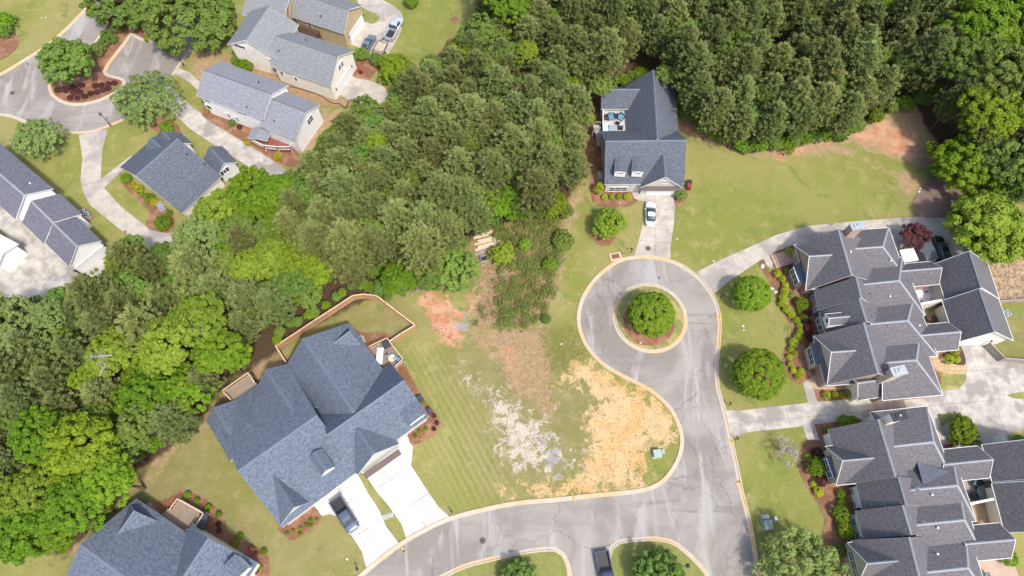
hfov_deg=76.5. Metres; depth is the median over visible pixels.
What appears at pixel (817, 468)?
leafy bush
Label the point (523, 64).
gap tree
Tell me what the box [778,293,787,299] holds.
round shrub
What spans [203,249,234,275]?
gap tree
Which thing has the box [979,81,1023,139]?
broadleaf tree
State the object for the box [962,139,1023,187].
broadleaf tree
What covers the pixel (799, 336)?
round shrub
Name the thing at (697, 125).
understorey tree
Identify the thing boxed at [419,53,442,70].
gap tree
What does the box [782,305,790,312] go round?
round shrub
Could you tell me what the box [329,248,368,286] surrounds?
pine tree
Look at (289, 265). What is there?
broadleaf tree
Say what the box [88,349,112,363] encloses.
dead branch
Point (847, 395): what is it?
round shrub
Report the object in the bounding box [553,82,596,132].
pine tree
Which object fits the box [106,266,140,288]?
gap tree
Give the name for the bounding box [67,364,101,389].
gap tree
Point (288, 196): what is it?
pine tree
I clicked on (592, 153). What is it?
mulch bed
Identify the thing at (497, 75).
pine tree
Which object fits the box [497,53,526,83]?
pine tree
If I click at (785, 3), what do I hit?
pine tree
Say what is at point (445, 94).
pine tree
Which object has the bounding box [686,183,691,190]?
wheelie bin
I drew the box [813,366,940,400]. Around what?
mulch bed
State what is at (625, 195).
round shrub
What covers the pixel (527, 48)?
broadleaf tree
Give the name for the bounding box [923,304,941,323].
courtyard floor
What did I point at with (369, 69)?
mulch bed
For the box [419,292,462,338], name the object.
red clods
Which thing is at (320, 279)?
broadleaf tree
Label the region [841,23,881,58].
pine tree
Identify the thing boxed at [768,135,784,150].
understorey tree
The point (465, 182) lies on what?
pine tree
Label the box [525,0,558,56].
pine tree
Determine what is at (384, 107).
pine tree
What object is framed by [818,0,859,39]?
pine tree
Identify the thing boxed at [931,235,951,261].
parked suv
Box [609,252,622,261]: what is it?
drain inlet
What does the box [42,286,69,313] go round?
gap tree
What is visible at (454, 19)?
mulch bed
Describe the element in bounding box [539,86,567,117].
pine tree
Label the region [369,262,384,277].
understorey tree
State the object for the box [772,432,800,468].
bare tree
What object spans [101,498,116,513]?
understorey tree
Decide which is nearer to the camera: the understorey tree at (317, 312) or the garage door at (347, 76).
the understorey tree at (317, 312)
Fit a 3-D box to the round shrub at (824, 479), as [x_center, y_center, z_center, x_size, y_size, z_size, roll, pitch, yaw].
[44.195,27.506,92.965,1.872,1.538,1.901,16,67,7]
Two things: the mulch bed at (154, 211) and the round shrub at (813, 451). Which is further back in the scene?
the mulch bed at (154, 211)
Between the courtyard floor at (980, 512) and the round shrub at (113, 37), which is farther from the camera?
the round shrub at (113, 37)
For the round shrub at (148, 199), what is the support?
on the mulch bed at (154, 211)
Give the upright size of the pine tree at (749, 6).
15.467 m
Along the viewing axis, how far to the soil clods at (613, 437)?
96.13 m
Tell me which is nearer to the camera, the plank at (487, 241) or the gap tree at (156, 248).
the gap tree at (156, 248)
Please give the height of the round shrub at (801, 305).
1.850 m
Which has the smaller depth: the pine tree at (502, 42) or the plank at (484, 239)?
the plank at (484, 239)
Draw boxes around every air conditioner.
[79,208,86,216]
[83,211,91,219]
[156,201,163,208]
[159,205,166,212]
[1004,309,1011,317]
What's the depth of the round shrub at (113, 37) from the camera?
125.19 m
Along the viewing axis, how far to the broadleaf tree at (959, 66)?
108.57 m
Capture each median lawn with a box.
[450,552,567,575]
[611,541,704,575]
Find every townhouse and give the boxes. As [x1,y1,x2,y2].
[787,221,1013,402]
[820,406,1023,575]
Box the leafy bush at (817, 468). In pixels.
[805,456,826,476]
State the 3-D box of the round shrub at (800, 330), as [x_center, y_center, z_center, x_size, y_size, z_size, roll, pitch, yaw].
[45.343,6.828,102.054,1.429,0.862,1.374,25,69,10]
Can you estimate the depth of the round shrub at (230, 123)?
117.89 m
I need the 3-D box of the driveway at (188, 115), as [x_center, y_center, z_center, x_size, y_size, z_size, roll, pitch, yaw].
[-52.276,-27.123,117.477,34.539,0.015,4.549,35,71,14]
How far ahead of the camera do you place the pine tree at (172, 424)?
87.69 m
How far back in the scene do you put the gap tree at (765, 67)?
114.02 m
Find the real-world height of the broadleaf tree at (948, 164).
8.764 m
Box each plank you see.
[473,234,488,238]
[474,238,495,245]
[475,241,498,251]
[475,246,498,256]
[477,237,495,242]
[477,240,499,247]
[478,244,498,253]
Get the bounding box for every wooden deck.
[161,498,209,531]
[222,372,256,400]
[369,338,405,370]
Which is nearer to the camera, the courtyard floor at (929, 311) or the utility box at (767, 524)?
the utility box at (767, 524)
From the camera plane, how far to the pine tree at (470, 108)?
104.44 m
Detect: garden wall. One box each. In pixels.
[921,299,941,308]
[970,498,993,504]
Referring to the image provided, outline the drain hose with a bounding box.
[290,86,350,107]
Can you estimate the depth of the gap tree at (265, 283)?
96.76 m
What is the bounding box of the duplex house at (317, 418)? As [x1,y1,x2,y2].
[206,323,428,527]
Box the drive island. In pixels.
[361,7,378,23]
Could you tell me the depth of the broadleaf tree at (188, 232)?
97.60 m
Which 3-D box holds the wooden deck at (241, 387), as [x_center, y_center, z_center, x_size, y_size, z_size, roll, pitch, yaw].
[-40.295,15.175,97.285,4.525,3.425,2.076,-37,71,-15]
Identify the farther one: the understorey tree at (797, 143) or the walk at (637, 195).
the understorey tree at (797, 143)
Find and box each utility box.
[382,514,387,519]
[595,171,603,182]
[651,449,661,458]
[760,514,769,519]
[760,519,773,530]
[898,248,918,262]
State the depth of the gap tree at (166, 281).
98.14 m
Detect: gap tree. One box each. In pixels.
[0,297,23,326]
[0,405,12,438]
[1,470,41,499]
[6,416,40,432]
[17,295,45,314]
[22,324,52,348]
[22,357,58,382]
[28,380,49,396]
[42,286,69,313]
[49,326,81,358]
[65,298,92,326]
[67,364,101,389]
[76,397,112,419]
[96,427,145,469]
[98,265,123,285]
[103,252,131,267]
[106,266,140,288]
[109,404,120,425]
[110,274,156,305]
[118,358,166,388]
[120,234,146,250]
[138,358,162,374]
[146,240,176,275]
[150,275,171,288]
[154,247,174,269]
[166,263,178,282]
[169,361,194,377]
[175,280,197,303]
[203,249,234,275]
[213,213,255,242]
[215,231,240,252]
[251,218,276,244]
[257,280,276,294]
[258,232,281,240]
[263,201,294,238]
[269,270,301,295]
[281,168,305,185]
[292,172,321,205]
[302,203,324,220]
[312,148,326,167]
[315,127,348,150]
[330,117,350,136]
[346,142,373,171]
[350,94,380,116]
[354,173,368,197]
[355,113,371,127]
[355,218,382,235]
[358,155,375,172]
[361,128,386,155]
[363,113,384,128]
[385,91,405,115]
[385,179,407,205]
[391,71,407,91]
[397,167,423,190]
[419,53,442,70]
[444,40,466,63]
[450,211,466,235]
[455,26,475,41]
[456,39,478,60]
[459,125,479,150]
[466,160,486,180]
[467,12,503,47]
[467,177,491,200]
[477,144,502,155]
[480,54,497,77]
[481,90,505,112]
[482,44,505,63]
[483,180,507,206]
[491,25,508,42]
[497,156,518,180]
[501,44,527,70]
[504,41,524,66]
[506,26,519,42]
[530,60,551,77]
[537,131,563,149]
[541,8,563,26]
[544,113,562,135]
[559,76,580,92]
[611,24,632,62]
[620,0,644,19]
[668,14,698,37]
[693,23,709,42]
[710,51,729,67]
[713,27,744,56]
[729,79,757,104]
[740,105,761,129]
[753,45,775,79]
[756,80,782,103]
[795,15,824,38]
[822,73,846,89]
[871,66,883,77]
[875,44,890,61]
[878,0,899,11]
[891,52,917,75]
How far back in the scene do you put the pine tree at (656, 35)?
116.67 m
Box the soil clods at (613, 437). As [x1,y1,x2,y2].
[531,360,670,492]
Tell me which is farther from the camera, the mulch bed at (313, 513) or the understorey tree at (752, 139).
the understorey tree at (752, 139)
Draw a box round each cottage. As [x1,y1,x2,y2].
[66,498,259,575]
[120,131,239,216]
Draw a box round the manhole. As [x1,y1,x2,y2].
[479,537,485,543]
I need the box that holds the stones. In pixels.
[462,374,541,468]
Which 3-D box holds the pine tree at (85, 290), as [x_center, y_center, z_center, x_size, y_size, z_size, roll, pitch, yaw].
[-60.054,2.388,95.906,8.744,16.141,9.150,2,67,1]
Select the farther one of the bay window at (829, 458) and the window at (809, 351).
the window at (809, 351)
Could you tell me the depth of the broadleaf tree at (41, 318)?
91.90 m
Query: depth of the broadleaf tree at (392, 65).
119.58 m
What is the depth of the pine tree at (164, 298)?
94.03 m
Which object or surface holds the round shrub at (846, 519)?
on the mulch bed at (827, 500)
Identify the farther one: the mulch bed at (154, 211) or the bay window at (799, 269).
the mulch bed at (154, 211)
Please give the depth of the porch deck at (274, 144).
115.76 m
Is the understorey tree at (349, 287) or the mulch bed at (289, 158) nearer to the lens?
the understorey tree at (349, 287)
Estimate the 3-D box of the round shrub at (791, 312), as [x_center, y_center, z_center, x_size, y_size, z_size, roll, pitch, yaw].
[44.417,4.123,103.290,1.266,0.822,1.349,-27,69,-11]
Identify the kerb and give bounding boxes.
[0,7,85,75]
[0,113,126,133]
[48,14,167,105]
[168,48,191,81]
[358,255,760,575]
[439,547,571,575]
[609,536,709,575]
[612,283,687,352]
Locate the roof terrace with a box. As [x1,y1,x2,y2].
[600,109,626,136]
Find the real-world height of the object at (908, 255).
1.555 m
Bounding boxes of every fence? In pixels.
[275,293,416,363]
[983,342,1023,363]
[1000,299,1023,302]
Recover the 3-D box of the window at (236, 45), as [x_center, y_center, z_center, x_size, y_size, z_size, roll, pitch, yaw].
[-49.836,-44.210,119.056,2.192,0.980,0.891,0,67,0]
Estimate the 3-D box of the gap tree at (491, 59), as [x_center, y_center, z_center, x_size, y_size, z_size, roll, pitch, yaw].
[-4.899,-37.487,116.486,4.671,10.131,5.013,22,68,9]
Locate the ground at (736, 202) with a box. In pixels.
[0,0,1023,575]
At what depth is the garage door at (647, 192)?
112.08 m
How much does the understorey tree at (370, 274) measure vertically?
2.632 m
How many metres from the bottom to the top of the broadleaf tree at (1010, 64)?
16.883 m
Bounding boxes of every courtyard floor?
[916,286,933,302]
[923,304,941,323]
[937,431,961,448]
[963,480,993,501]
[971,502,989,524]
[978,558,1018,575]
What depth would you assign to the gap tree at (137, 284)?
95.05 m
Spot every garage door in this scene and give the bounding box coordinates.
[75,246,105,272]
[336,67,352,94]
[349,15,364,41]
[645,191,676,194]
[959,340,990,345]
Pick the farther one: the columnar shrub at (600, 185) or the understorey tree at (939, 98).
the understorey tree at (939, 98)
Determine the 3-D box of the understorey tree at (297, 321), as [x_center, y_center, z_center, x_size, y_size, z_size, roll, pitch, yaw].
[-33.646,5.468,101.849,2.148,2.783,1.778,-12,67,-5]
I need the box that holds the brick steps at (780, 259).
[770,250,792,268]
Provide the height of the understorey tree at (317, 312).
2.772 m
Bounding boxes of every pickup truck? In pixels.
[329,494,359,534]
[383,16,403,40]
[594,550,613,575]
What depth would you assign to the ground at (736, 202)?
102.42 m
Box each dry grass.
[461,324,557,414]
[467,214,568,334]
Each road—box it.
[0,1,198,130]
[365,259,756,575]
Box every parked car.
[361,34,376,52]
[645,201,657,226]
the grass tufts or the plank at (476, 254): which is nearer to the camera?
the grass tufts
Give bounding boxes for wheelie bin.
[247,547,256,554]
[417,395,422,401]
[426,408,432,414]
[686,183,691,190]
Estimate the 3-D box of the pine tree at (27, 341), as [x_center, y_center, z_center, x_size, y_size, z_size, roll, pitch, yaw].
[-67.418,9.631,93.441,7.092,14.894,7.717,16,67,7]
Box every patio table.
[197,512,208,529]
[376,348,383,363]
[388,354,395,361]
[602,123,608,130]
[608,125,617,130]
[926,316,937,321]
[975,485,987,498]
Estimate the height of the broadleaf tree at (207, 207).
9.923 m
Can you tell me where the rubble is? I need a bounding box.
[990,263,1023,298]
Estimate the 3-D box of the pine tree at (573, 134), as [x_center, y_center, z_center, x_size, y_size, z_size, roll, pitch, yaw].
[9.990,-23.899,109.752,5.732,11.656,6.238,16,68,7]
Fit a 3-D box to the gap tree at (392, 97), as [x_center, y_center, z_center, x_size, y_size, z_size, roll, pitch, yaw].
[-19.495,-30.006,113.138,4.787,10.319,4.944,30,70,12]
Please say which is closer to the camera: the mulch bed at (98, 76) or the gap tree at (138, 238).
the gap tree at (138, 238)
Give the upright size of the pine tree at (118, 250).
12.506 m
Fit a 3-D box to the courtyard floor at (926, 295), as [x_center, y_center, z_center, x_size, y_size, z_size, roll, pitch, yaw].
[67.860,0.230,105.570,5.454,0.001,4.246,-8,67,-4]
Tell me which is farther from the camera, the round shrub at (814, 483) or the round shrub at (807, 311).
the round shrub at (807, 311)
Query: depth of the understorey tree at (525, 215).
108.56 m
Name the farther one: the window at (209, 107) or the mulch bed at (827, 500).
the window at (209, 107)
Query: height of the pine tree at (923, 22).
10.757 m
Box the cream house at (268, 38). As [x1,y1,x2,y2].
[227,5,356,99]
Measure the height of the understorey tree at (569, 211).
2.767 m
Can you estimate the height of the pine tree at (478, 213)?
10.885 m
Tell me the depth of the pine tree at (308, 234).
94.66 m
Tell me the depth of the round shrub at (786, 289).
104.62 m
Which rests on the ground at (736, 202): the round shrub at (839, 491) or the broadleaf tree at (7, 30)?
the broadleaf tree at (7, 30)
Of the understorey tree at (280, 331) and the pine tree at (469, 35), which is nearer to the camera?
the understorey tree at (280, 331)
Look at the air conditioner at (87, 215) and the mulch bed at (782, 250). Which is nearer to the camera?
the mulch bed at (782, 250)
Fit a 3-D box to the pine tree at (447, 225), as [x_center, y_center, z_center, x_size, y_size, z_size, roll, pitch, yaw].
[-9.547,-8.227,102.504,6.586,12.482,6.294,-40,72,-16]
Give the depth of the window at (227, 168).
111.94 m
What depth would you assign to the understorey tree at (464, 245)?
106.52 m
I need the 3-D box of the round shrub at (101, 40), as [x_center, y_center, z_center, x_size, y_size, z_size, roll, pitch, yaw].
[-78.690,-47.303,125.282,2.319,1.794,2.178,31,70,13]
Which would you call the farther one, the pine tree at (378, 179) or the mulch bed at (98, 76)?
the mulch bed at (98, 76)
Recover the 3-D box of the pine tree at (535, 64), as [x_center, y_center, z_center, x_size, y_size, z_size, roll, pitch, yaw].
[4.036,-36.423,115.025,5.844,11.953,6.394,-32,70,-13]
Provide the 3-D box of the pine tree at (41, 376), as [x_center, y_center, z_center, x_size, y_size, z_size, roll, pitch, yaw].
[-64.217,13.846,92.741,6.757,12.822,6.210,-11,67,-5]
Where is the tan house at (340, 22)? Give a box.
[242,0,364,47]
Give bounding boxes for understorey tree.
[88,514,108,531]
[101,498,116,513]
[129,448,145,462]
[144,433,164,452]
[271,334,281,344]
[273,326,286,335]
[285,318,293,327]
[290,296,300,305]
[291,316,302,326]
[303,309,316,319]
[310,308,319,318]
[321,301,330,309]
[325,275,333,282]
[332,291,340,302]
[338,287,346,297]
[347,281,355,290]
[356,278,368,289]
[363,281,372,291]
[365,263,379,278]
[368,283,379,294]
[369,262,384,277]
[372,278,384,296]
[383,288,390,294]
[383,293,392,301]
[387,288,401,295]
[397,271,409,296]
[406,273,417,289]
[454,238,467,248]
[488,212,499,226]
[503,208,517,221]
[511,205,525,222]
[519,210,533,219]
[559,204,574,218]
[583,112,595,123]
[608,76,618,87]
[617,74,628,85]
[624,70,639,82]
[633,66,649,76]
[676,91,686,104]
[677,102,697,121]
[686,107,701,123]
[695,120,708,132]
[707,123,728,138]
[717,127,732,143]
[732,138,748,153]
[743,135,768,154]
[752,139,768,151]
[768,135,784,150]
[779,133,795,154]
[788,135,800,146]
[799,130,812,146]
[808,126,824,142]
[814,122,832,141]
[829,124,850,141]
[853,117,866,132]
[866,108,884,122]
[885,100,898,112]
[893,95,914,110]
[912,90,930,104]
[927,83,945,101]
[929,84,949,101]
[982,178,1005,192]
[998,183,1017,200]
[1007,187,1023,202]
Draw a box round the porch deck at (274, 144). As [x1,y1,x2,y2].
[248,127,293,152]
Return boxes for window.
[204,103,213,110]
[222,166,230,173]
[234,43,245,49]
[306,114,313,125]
[608,187,627,191]
[787,262,805,290]
[789,267,798,285]
[804,343,819,369]
[806,347,814,365]
[822,458,832,478]
[823,455,836,478]
[847,551,859,575]
[850,518,856,525]
[854,532,860,539]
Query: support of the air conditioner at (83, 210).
on the ground at (736, 202)
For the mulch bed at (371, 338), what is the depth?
102.29 m
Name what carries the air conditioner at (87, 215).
on the ground at (736, 202)
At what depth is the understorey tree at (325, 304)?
102.12 m
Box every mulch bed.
[0,31,18,58]
[51,0,165,102]
[119,173,174,232]
[121,18,159,31]
[150,119,180,133]
[150,494,187,522]
[177,489,269,575]
[201,107,301,166]
[220,57,352,105]
[279,507,320,540]
[345,320,394,356]
[352,60,379,79]
[394,362,440,444]
[450,16,458,22]
[580,93,637,207]
[592,230,615,245]
[623,303,674,345]
[674,189,688,206]
[675,89,708,137]
[759,259,819,383]
[773,244,795,267]
[798,439,874,575]
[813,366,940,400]
[815,419,860,440]
[912,175,961,217]
[942,346,965,364]
[989,260,1023,301]
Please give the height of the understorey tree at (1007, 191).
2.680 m
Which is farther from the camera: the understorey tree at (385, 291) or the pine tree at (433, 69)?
the pine tree at (433, 69)
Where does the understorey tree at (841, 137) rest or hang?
on the ground at (736, 202)
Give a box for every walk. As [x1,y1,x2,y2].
[101,156,131,186]
[175,68,199,89]
[632,191,644,201]
[802,424,818,439]
[803,379,817,403]
[809,375,844,389]
[931,353,966,373]
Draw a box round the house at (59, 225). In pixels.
[0,144,105,272]
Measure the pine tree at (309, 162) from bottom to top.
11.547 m
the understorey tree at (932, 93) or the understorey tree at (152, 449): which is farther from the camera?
the understorey tree at (932, 93)
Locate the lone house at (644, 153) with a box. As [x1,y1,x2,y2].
[600,70,686,194]
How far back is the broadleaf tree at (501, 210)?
104.25 m
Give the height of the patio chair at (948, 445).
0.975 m
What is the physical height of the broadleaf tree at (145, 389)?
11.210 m
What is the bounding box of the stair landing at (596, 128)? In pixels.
[591,122,600,137]
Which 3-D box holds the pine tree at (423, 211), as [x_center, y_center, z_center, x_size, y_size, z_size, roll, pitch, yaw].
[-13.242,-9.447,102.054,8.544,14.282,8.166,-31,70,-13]
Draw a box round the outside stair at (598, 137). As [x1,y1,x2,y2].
[595,130,601,145]
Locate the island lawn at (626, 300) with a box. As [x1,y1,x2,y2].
[615,286,684,350]
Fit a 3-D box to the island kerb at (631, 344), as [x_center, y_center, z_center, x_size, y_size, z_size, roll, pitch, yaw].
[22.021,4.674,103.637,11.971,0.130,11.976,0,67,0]
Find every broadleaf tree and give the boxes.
[0,12,18,32]
[0,25,13,37]
[0,291,39,342]
[0,465,51,519]
[0,507,59,566]
[5,404,62,467]
[10,117,66,160]
[28,298,87,339]
[28,510,86,555]
[35,36,94,84]
[35,410,120,483]
[39,473,116,533]
[77,449,146,507]
[78,0,156,29]
[83,325,138,378]
[109,70,184,129]
[111,368,177,449]
[115,403,168,449]
[135,316,195,378]
[141,0,236,55]
[165,373,215,415]
[168,289,227,347]
[170,214,220,255]
[189,327,244,376]
[191,188,238,235]
[217,338,252,370]
[224,165,270,222]
[228,247,264,284]
[250,237,294,278]
[255,173,299,212]
[275,268,314,306]
[277,238,322,285]
[292,252,333,291]
[298,283,322,313]
[352,47,369,59]
[369,52,382,66]
[377,53,413,83]
[380,260,413,290]
[414,258,453,290]
[429,246,480,292]
[483,0,531,27]
[486,241,514,264]
[489,197,511,224]
[498,183,525,214]
[500,557,536,575]
[514,39,538,68]
[518,238,532,249]
[541,191,567,222]
[541,313,551,323]
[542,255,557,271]
[552,228,574,251]
[587,73,613,108]
[591,206,627,239]
[626,291,674,336]
[631,547,685,575]
[655,64,675,84]
[731,348,786,401]
[732,275,771,311]
[751,525,851,575]
[899,222,932,249]
[925,132,1005,196]
[928,29,1007,105]
[935,0,1023,76]
[941,192,1023,264]
[948,412,980,445]
[956,83,1017,142]
[959,42,1023,116]
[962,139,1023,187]
[976,0,1023,45]
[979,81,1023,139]
[1000,149,1023,191]
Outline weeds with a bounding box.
[471,215,566,332]
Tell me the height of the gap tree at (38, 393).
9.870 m
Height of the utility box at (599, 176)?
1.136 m
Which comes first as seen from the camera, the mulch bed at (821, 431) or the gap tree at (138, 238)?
the mulch bed at (821, 431)
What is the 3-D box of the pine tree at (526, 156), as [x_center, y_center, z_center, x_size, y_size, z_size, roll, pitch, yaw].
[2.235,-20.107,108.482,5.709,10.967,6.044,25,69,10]
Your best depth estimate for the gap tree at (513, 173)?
104.89 m
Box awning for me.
[913,241,938,261]
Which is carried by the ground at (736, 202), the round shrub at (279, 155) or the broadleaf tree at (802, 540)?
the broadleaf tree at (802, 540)
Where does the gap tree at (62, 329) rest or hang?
on the ground at (736, 202)
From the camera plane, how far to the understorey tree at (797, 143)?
114.79 m
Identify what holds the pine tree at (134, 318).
on the ground at (736, 202)
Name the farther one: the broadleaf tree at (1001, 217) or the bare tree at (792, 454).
the broadleaf tree at (1001, 217)
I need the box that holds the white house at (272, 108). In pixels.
[196,62,323,151]
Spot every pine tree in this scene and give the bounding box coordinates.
[0,324,64,373]
[0,342,42,387]
[0,375,55,421]
[0,424,11,452]
[0,447,38,475]
[0,457,23,495]
[25,361,82,398]
[40,385,94,419]
[49,332,100,373]
[51,302,89,338]
[62,268,126,328]
[76,305,123,354]
[78,376,121,405]
[102,284,153,321]
[105,238,146,273]
[112,298,180,361]
[130,252,168,282]
[143,283,182,316]
[145,397,203,447]
[167,244,228,299]
[185,365,227,401]
[186,267,239,314]
[223,224,258,259]
[223,277,272,323]
[224,307,264,343]
[252,282,297,327]
[271,205,303,243]
[275,185,307,222]
[285,216,337,275]
[297,150,325,179]
[304,171,327,196]
[304,193,346,229]
[314,129,354,165]
[318,163,365,213]
[320,145,363,188]
[321,217,375,276]
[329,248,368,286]
[333,109,367,147]
[333,193,367,226]
[350,122,377,154]
[353,223,394,271]
[356,160,398,200]
[359,189,387,228]
[368,143,406,183]
[375,118,400,149]
[376,195,418,238]
[377,100,402,125]
[380,226,407,260]
[389,178,418,208]
[392,111,426,151]
[392,134,421,170]
[392,219,448,274]
[394,93,419,123]
[395,63,436,116]
[406,197,451,245]
[409,95,444,140]
[409,157,444,197]
[411,168,469,217]
[413,136,448,173]
[418,58,445,97]
[427,109,468,156]
[430,83,466,124]
[432,209,471,249]
[435,64,466,103]
[436,145,477,176]
[442,45,466,76]
[444,128,476,159]
[447,91,493,132]
[449,173,482,216]
[456,76,482,103]
[459,29,487,64]
[460,48,490,86]
[461,198,495,235]
[466,146,514,202]
[470,0,492,17]
[471,123,496,153]
[476,62,513,103]
[478,99,514,138]
[487,122,534,182]
[488,15,511,45]
[491,37,511,65]
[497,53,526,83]
[500,89,527,130]
[504,73,547,106]
[509,14,546,59]
[510,164,561,221]
[513,96,554,125]
[516,146,536,176]
[517,115,561,165]
[519,58,547,85]
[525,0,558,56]
[527,140,569,186]
[537,15,570,62]
[537,63,568,108]
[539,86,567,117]
[543,44,569,76]
[545,0,561,8]
[549,103,584,143]
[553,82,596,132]
[554,0,601,26]
[556,0,588,30]
[557,148,592,191]
[560,24,593,66]
[562,120,589,152]
[564,52,598,91]
[580,27,628,84]
[582,12,607,48]
[594,0,632,27]
[615,16,643,68]
[628,0,659,39]
[637,13,668,65]
[653,0,662,11]
[659,22,702,83]
[660,0,690,48]
[664,39,716,95]
[675,69,715,119]
[684,0,714,23]
[692,86,735,140]
[695,14,729,62]
[706,55,737,100]
[707,0,740,19]
[713,0,749,42]
[720,41,763,92]
[722,74,759,116]
[723,105,755,148]
[732,0,766,37]
[735,28,771,74]
[751,72,786,113]
[754,0,782,20]
[754,100,790,141]
[755,2,787,41]
[756,41,795,83]
[768,75,813,128]
[774,0,815,15]
[776,0,813,41]
[778,33,809,72]
[779,56,815,90]
[783,99,818,140]
[791,18,823,50]
[793,34,845,84]
[794,0,832,19]
[802,81,844,129]
[809,58,847,93]
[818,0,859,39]
[818,8,862,58]
[819,0,835,16]
[823,89,866,140]
[839,74,881,120]
[840,39,886,89]
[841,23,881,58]
[854,0,885,25]
[855,2,887,36]
[862,64,904,114]
[873,40,903,72]
[879,0,924,39]
[880,17,918,51]
[893,25,957,96]
[901,58,940,95]
[908,11,938,51]
[912,0,952,25]
[919,0,956,8]
[929,77,981,130]
[952,0,961,32]
[961,124,1002,153]
[1008,126,1023,145]
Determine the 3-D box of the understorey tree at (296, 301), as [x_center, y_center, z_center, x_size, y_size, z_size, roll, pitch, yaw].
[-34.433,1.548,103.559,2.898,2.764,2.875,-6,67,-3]
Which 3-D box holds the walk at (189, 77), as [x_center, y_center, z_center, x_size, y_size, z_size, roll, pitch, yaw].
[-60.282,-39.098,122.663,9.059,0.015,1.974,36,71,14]
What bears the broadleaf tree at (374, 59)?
on the ground at (736, 202)
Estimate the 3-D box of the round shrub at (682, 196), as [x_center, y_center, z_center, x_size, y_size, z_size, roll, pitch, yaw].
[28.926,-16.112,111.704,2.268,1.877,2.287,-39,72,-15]
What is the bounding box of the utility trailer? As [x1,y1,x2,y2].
[371,38,388,56]
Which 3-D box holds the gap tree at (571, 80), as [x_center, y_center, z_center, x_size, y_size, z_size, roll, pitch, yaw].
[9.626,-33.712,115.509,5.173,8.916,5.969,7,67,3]
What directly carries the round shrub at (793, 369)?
on the mulch bed at (799, 361)
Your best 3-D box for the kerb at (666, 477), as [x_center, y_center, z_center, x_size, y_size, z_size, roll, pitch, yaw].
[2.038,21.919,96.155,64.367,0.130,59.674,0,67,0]
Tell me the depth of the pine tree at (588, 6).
115.16 m
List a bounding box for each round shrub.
[89,42,105,56]
[97,37,109,45]
[100,29,112,39]
[106,33,117,43]
[107,16,114,23]
[110,23,124,32]
[120,173,131,183]
[133,184,143,192]
[143,193,154,203]
[150,198,159,205]
[153,214,172,230]
[159,121,173,130]
[165,209,172,215]
[183,491,191,498]
[193,497,200,504]
[204,504,211,510]
[215,511,221,517]
[228,119,235,126]
[231,538,238,546]
[232,58,244,67]
[236,533,242,538]
[238,59,253,70]
[243,137,251,144]
[260,548,267,555]
[273,152,281,160]
[404,0,418,7]
[623,193,630,199]
[673,189,686,200]
[773,270,781,277]
[778,275,785,281]
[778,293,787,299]
[778,299,787,307]
[780,287,788,293]
[782,281,788,286]
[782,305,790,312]
[783,266,791,274]
[784,247,793,255]
[786,353,792,359]
[787,310,795,317]
[788,291,794,297]
[788,337,798,346]
[791,351,797,356]
[791,367,796,373]
[793,316,799,322]
[793,332,801,340]
[794,296,809,309]
[794,373,801,379]
[796,328,803,334]
[797,368,804,374]
[799,314,808,321]
[801,319,811,326]
[802,309,810,316]
[803,326,812,335]
[803,453,812,461]
[810,480,816,487]
[811,447,823,458]
[813,486,823,496]
[814,474,827,486]
[823,390,830,398]
[824,425,830,432]
[831,391,838,397]
[831,504,850,523]
[833,543,846,557]
[836,489,845,498]
[836,498,846,506]
[837,414,851,425]
[837,522,854,539]
[844,389,851,399]
[849,415,858,423]
[943,354,954,364]
[949,349,960,354]
[953,355,960,362]
[970,439,982,448]
[1002,551,1018,566]
[1013,435,1023,440]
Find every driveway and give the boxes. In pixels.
[0,206,104,301]
[79,129,171,248]
[161,84,291,175]
[314,475,397,567]
[340,76,387,103]
[351,0,402,58]
[368,435,448,537]
[634,195,674,257]
[697,217,964,292]
[726,344,1023,446]
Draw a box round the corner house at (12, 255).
[0,234,27,272]
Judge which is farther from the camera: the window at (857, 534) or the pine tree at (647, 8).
the pine tree at (647, 8)
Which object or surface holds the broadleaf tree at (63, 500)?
on the ground at (736, 202)
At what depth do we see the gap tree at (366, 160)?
104.04 m
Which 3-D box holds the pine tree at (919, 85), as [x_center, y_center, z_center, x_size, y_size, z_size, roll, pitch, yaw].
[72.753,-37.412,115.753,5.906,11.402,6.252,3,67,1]
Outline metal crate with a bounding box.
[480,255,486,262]
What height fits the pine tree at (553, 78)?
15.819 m
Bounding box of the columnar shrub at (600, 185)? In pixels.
[594,182,603,193]
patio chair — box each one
[382,340,390,348]
[394,355,400,361]
[608,112,615,120]
[617,111,625,121]
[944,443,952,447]
[969,490,978,499]
[972,480,980,487]
[976,479,984,485]
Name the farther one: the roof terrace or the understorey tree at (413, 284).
the roof terrace
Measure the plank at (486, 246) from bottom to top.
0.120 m
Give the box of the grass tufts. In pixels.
[535,321,588,374]
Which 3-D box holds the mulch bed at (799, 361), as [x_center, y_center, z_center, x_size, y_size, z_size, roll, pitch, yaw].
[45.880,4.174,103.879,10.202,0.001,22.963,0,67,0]
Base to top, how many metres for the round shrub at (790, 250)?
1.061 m
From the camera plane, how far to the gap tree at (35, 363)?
90.48 m
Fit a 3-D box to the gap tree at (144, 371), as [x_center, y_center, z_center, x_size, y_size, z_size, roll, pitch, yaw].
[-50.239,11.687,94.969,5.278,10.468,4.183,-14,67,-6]
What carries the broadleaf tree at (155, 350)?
on the ground at (736, 202)

